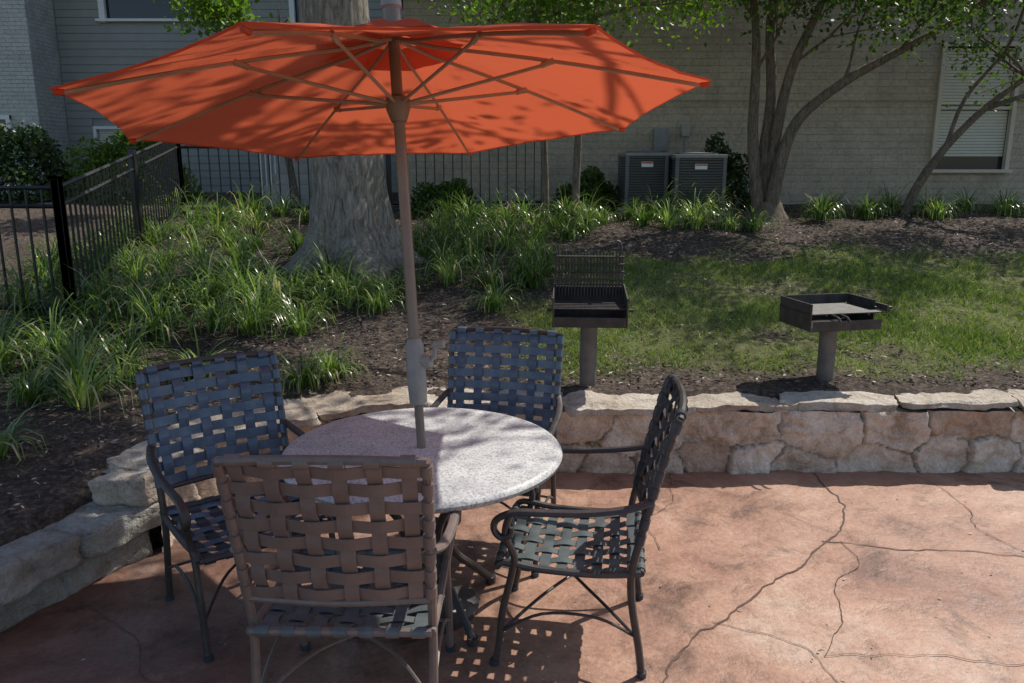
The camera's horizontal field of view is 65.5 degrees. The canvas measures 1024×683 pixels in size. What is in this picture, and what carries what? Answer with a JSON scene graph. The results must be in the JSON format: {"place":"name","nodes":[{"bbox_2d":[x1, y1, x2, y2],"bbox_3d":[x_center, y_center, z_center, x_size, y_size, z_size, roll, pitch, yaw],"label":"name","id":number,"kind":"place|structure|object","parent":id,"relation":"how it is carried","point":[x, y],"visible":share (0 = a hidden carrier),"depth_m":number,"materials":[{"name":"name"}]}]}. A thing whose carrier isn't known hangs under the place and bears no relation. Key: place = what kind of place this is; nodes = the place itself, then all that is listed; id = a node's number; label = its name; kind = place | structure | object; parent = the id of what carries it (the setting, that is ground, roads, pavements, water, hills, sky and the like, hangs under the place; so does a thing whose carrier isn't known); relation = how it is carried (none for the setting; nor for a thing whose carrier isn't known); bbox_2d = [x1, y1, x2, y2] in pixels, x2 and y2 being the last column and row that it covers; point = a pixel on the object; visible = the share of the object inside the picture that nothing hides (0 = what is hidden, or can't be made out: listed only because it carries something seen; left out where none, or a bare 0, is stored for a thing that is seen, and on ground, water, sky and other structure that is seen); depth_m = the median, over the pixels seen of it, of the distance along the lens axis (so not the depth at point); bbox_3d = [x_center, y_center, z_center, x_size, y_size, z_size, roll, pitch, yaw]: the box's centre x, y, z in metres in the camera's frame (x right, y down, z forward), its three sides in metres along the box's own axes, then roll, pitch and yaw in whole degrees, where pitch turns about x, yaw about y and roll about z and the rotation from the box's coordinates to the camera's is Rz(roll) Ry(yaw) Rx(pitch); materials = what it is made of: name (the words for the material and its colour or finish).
{"place":"outdoors","nodes":[
{"label":"outdoors","id":0,"kind":"place"},
{"bbox_2d":[0,469,1023,682],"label":"patio","id":1,"kind":"structure","parent":0,"point":[765,558],"depth_m":3.42,"materials":[{"name":"concrete"}]},
{"bbox_2d":[135,350,345,662],"bbox_3d":[-1.143,0.625,3.358,0.675,1.032,0.705,-9,16,-36],"label":"patio chair","id":2,"kind":"object","parent":1,"relation":"on","point":[178,524],"visible":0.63,"depth_m":3.43,"materials":[{"name":"blue metal"}]},
{"bbox_2d":[211,454,461,682],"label":"patio chair","id":3,"kind":"object","parent":1,"relation":"on","point":[312,556],"visible":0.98,"depth_m":2.38,"materials":[{"name":"plastic"}]},
{"bbox_2d":[278,407,562,646],"bbox_3d":[-0.364,0.785,3.334,1.140,0.724,1.140,0,12,0],"label":"patio table","id":4,"kind":"object","parent":1,"relation":"on","point":[479,458],"visible":0.47,"depth_m":3.25,"materials":[{"name":"stone"}]},
{"bbox_2d":[49,0,711,566],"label":"patio umbrella","id":5,"kind":"object","parent":4,"relation":"on","point":[391,82],"visible":0.99,"depth_m":3.20,"materials":[{"name":"fabric"}]},
{"bbox_2d":[419,326,563,577],"bbox_3d":[-0.094,0.497,3.934,0.675,1.032,0.705,3,13,12],"label":"patio chair","id":6,"kind":"object","parent":1,"relation":"on","point":[551,339],"visible":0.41,"depth_m":4.13,"materials":[{"name":"blue metal"}]},
{"bbox_2d":[57,473,1023,682],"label":"fallen leaves","id":7,"kind":"object","parent":1,"relation":"on","point":[627,601],"visible":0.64,"depth_m":3.24,"materials":[{"name":"brown plant"}]},
{"bbox_2d":[490,374,687,679],"bbox_3d":[0.304,0.674,3.133,0.705,1.032,0.675,2,13,8],"label":"patio chair","id":8,"kind":"object","parent":1,"relation":"on","point":[512,537],"visible":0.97,"depth_m":3.03,"materials":[{"name":"brown metal"}]},
{"bbox_2d":[161,410,1023,551],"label":"face stones","id":9,"kind":"object","parent":1,"relation":"on","point":[737,442],"visible":0.45,"depth_m":4.87,"materials":[{"name":"stone"}]},
{"bbox_2d":[0,192,1023,549],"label":"ground","id":10,"kind":"structure","parent":0,"point":[40,510],"depth_m":6.14,"materials":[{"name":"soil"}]},
{"bbox_2d":[0,0,73,193],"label":"brick walls","id":11,"kind":"structure","parent":10,"relation":"on","point":[30,71],"depth_m":15.38,"materials":[{"name":"grey brick"}]},
{"bbox_2d":[0,0,299,172],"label":"windows","id":12,"kind":"structure","parent":11,"relation":"attached to","point":[131,11],"depth_m":15.97,"materials":[{"name":"white glass"}]},
{"bbox_2d":[0,119,75,203],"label":"hedge shrub","id":13,"kind":"object","parent":10,"relation":"on","point":[43,157],"visible":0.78,"depth_m":12.61,"materials":[{"name":"green plant"}]},
{"bbox_2d":[0,530,152,632],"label":"course","id":14,"kind":"object","parent":10,"relation":"on","point":[65,585],"visible":0.49,"depth_m":3.53,"materials":[{"name":"stone"}]},
{"bbox_2d":[0,501,161,605],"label":"course","id":15,"kind":"object","parent":14,"relation":"on","point":[31,562],"visible":0.87,"depth_m":3.47,"materials":[{"name":"stone"}]},
{"bbox_2d":[87,468,157,507],"bbox_3d":[-1.827,0.697,3.788,0.276,0.168,0.205,4,13,16],"label":"corner stone","id":16,"kind":"object","parent":15,"relation":"on","point":[131,488],"visible":0.88,"depth_m":3.73,"materials":[{"name":"stone"}]},
{"bbox_2d":[61,127,209,204],"bbox_3d":[-6.196,-2.899,13.000,2.398,1.514,1.440,0,12,0],"label":"hedge shrub","id":17,"kind":"object","parent":10,"relation":"on","point":[110,153],"visible":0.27,"depth_m":12.74,"materials":[{"name":"green plant"}]},
{"bbox_2d":[0,142,309,321],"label":"iron fence","id":18,"kind":"object","parent":10,"relation":"on","point":[59,202],"visible":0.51,"depth_m":7.48,"materials":[{"name":"black metal"}]},
{"bbox_2d":[152,0,299,205],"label":"young tree","id":19,"kind":"object","parent":10,"relation":"on","point":[217,13],"visible":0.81,"depth_m":10.83,"materials":[{"name":"green plant"}]},
{"bbox_2d":[53,0,407,192],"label":"siding walls","id":20,"kind":"structure","parent":10,"relation":"on","point":[89,45],"depth_m":16.09,"materials":[{"name":"paint"}]},
{"bbox_2d":[259,153,309,204],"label":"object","id":21,"kind":"structure","parent":10,"relation":"on","point":[303,173],"depth_m":12.74,"materials":[{"name":"white paint"}]},
{"bbox_2d":[283,0,428,283],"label":"oak tree","id":22,"kind":"object","parent":10,"relation":"on","point":[350,205],"visible":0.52,"depth_m":7.68,"materials":[{"name":"grey plant"}]},
{"bbox_2d":[410,177,481,218],"bbox_3d":[-0.915,-1.915,10.836,1.036,0.635,0.947,0,12,0],"label":"boxwood shrub","id":23,"kind":"object","parent":10,"relation":"on","point":[427,192],"visible":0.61,"depth_m":10.67,"materials":[{"name":"green plant"}]},
{"bbox_2d":[386,142,540,206],"bbox_3d":[-0.650,-2.455,11.389,2.296,1.388,0.087,-1,13,-5],"label":"iron fence","id":24,"kind":"object","parent":10,"relation":"on","point":[388,173],"visible":0.21,"depth_m":11.38,"materials":[{"name":"black metal"}]},
{"bbox_2d":[0,170,1023,463],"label":"liriope grass","id":25,"kind":"structure","parent":10,"relation":"on","point":[208,286],"depth_m":7.01,"materials":[{"name":"green plant"}]},
{"bbox_2d":[101,405,1022,475],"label":"stone wall","id":26,"kind":"structure","parent":10,"relation":"on","point":[898,409],"depth_m":4.90,"materials":[{"name":"natural stone"},{"name":"mortar"}]},
{"bbox_2d":[106,386,1023,475],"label":"cap stones","id":27,"kind":"object","parent":26,"relation":"on","point":[313,411],"visible":0.59,"depth_m":4.85,"materials":[{"name":"stone"}]},
{"bbox_2d":[550,165,620,212],"bbox_3d":[1.122,-2.131,11.417,1.052,0.790,0.888,-9,15,-36],"label":"boxwood shrub","id":28,"kind":"object","parent":10,"relation":"on","point":[589,178],"visible":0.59,"depth_m":11.24,"materials":[{"name":"green plant"}]},
{"bbox_2d":[417,0,761,222],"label":"slim tree","id":29,"kind":"object","parent":10,"relation":"on","point":[541,9],"visible":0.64,"depth_m":9.69,"materials":[{"name":"green plant"}]},
{"bbox_2d":[547,240,633,386],"bbox_3d":[0.501,-0.132,5.175,0.540,1.018,0.410,1,13,4],"label":"park grill","id":30,"kind":"object","parent":10,"relation":"on","point":[588,309],"visible":0.96,"depth_m":5.26,"materials":[{"name":"metal"}]},
{"bbox_2d":[616,150,669,214],"bbox_3d":[1.820,-2.227,11.132,0.680,0.870,0.680,-1,13,-3],"label":"air conditioner unit","id":31,"kind":"object","parent":10,"relation":"on","point":[638,170],"visible":0.86,"depth_m":10.86,"materials":[{"name":"metal"}]},
{"bbox_2d":[667,152,727,218],"bbox_3d":[2.500,-2.133,10.845,0.760,0.870,0.760,0,13,2],"label":"air conditioner unit","id":32,"kind":"object","parent":10,"relation":"on","point":[705,172],"visible":0.77,"depth_m":10.52,"materials":[{"name":"metal"}]},
{"bbox_2d":[403,0,1023,205],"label":"walls","id":33,"kind":"structure","parent":10,"relation":"on","point":[861,136],"depth_m":12.04,"materials":[{"name":"beige brick"}]},
{"bbox_2d":[652,124,689,152],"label":"utility boxes","id":34,"kind":"object","parent":33,"relation":"attached to","point":[660,139],"visible":0.74,"depth_m":12.00,"materials":[{"name":"paint"}]},
{"bbox_2d":[929,42,1023,172],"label":"windows","id":35,"kind":"structure","parent":33,"relation":"attached to","point":[982,143],"depth_m":12.07,"materials":[{"name":"white glass"}]},
{"bbox_2d":[704,131,750,209],"bbox_3d":[3.049,-2.410,11.503,0.958,1.207,0.918,0,12,0],"label":"boxwood shrub","id":36,"kind":"object","parent":10,"relation":"on","point":[735,172],"visible":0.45,"depth_m":11.32,"materials":[{"name":"green plant"}]},
{"bbox_2d":[494,234,1023,382],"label":"lawn grass","id":37,"kind":"structure","parent":10,"relation":"on","point":[849,272],"depth_m":6.70,"materials":[{"name":"green plant"}]},
{"bbox_2d":[779,293,891,381],"bbox_3d":[2.139,0.046,5.219,0.622,0.650,0.480,-3,13,-12],"label":"park grill","id":38,"kind":"object","parent":10,"relation":"on","point":[828,317],"visible":0.98,"depth_m":5.20,"materials":[{"name":"metal"}]},
{"bbox_2d":[697,0,1023,221],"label":"crepe myrtle tree","id":39,"kind":"object","parent":10,"relation":"on","point":[768,154],"visible":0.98,"depth_m":9.86,"materials":[{"name":"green plant"}]},
{"bbox_2d":[899,0,1023,215],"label":"ornamental tree","id":40,"kind":"object","parent":10,"relation":"on","point":[952,138],"visible":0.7,"depth_m":10.26,"materials":[{"name":"green plant"}]}
]}

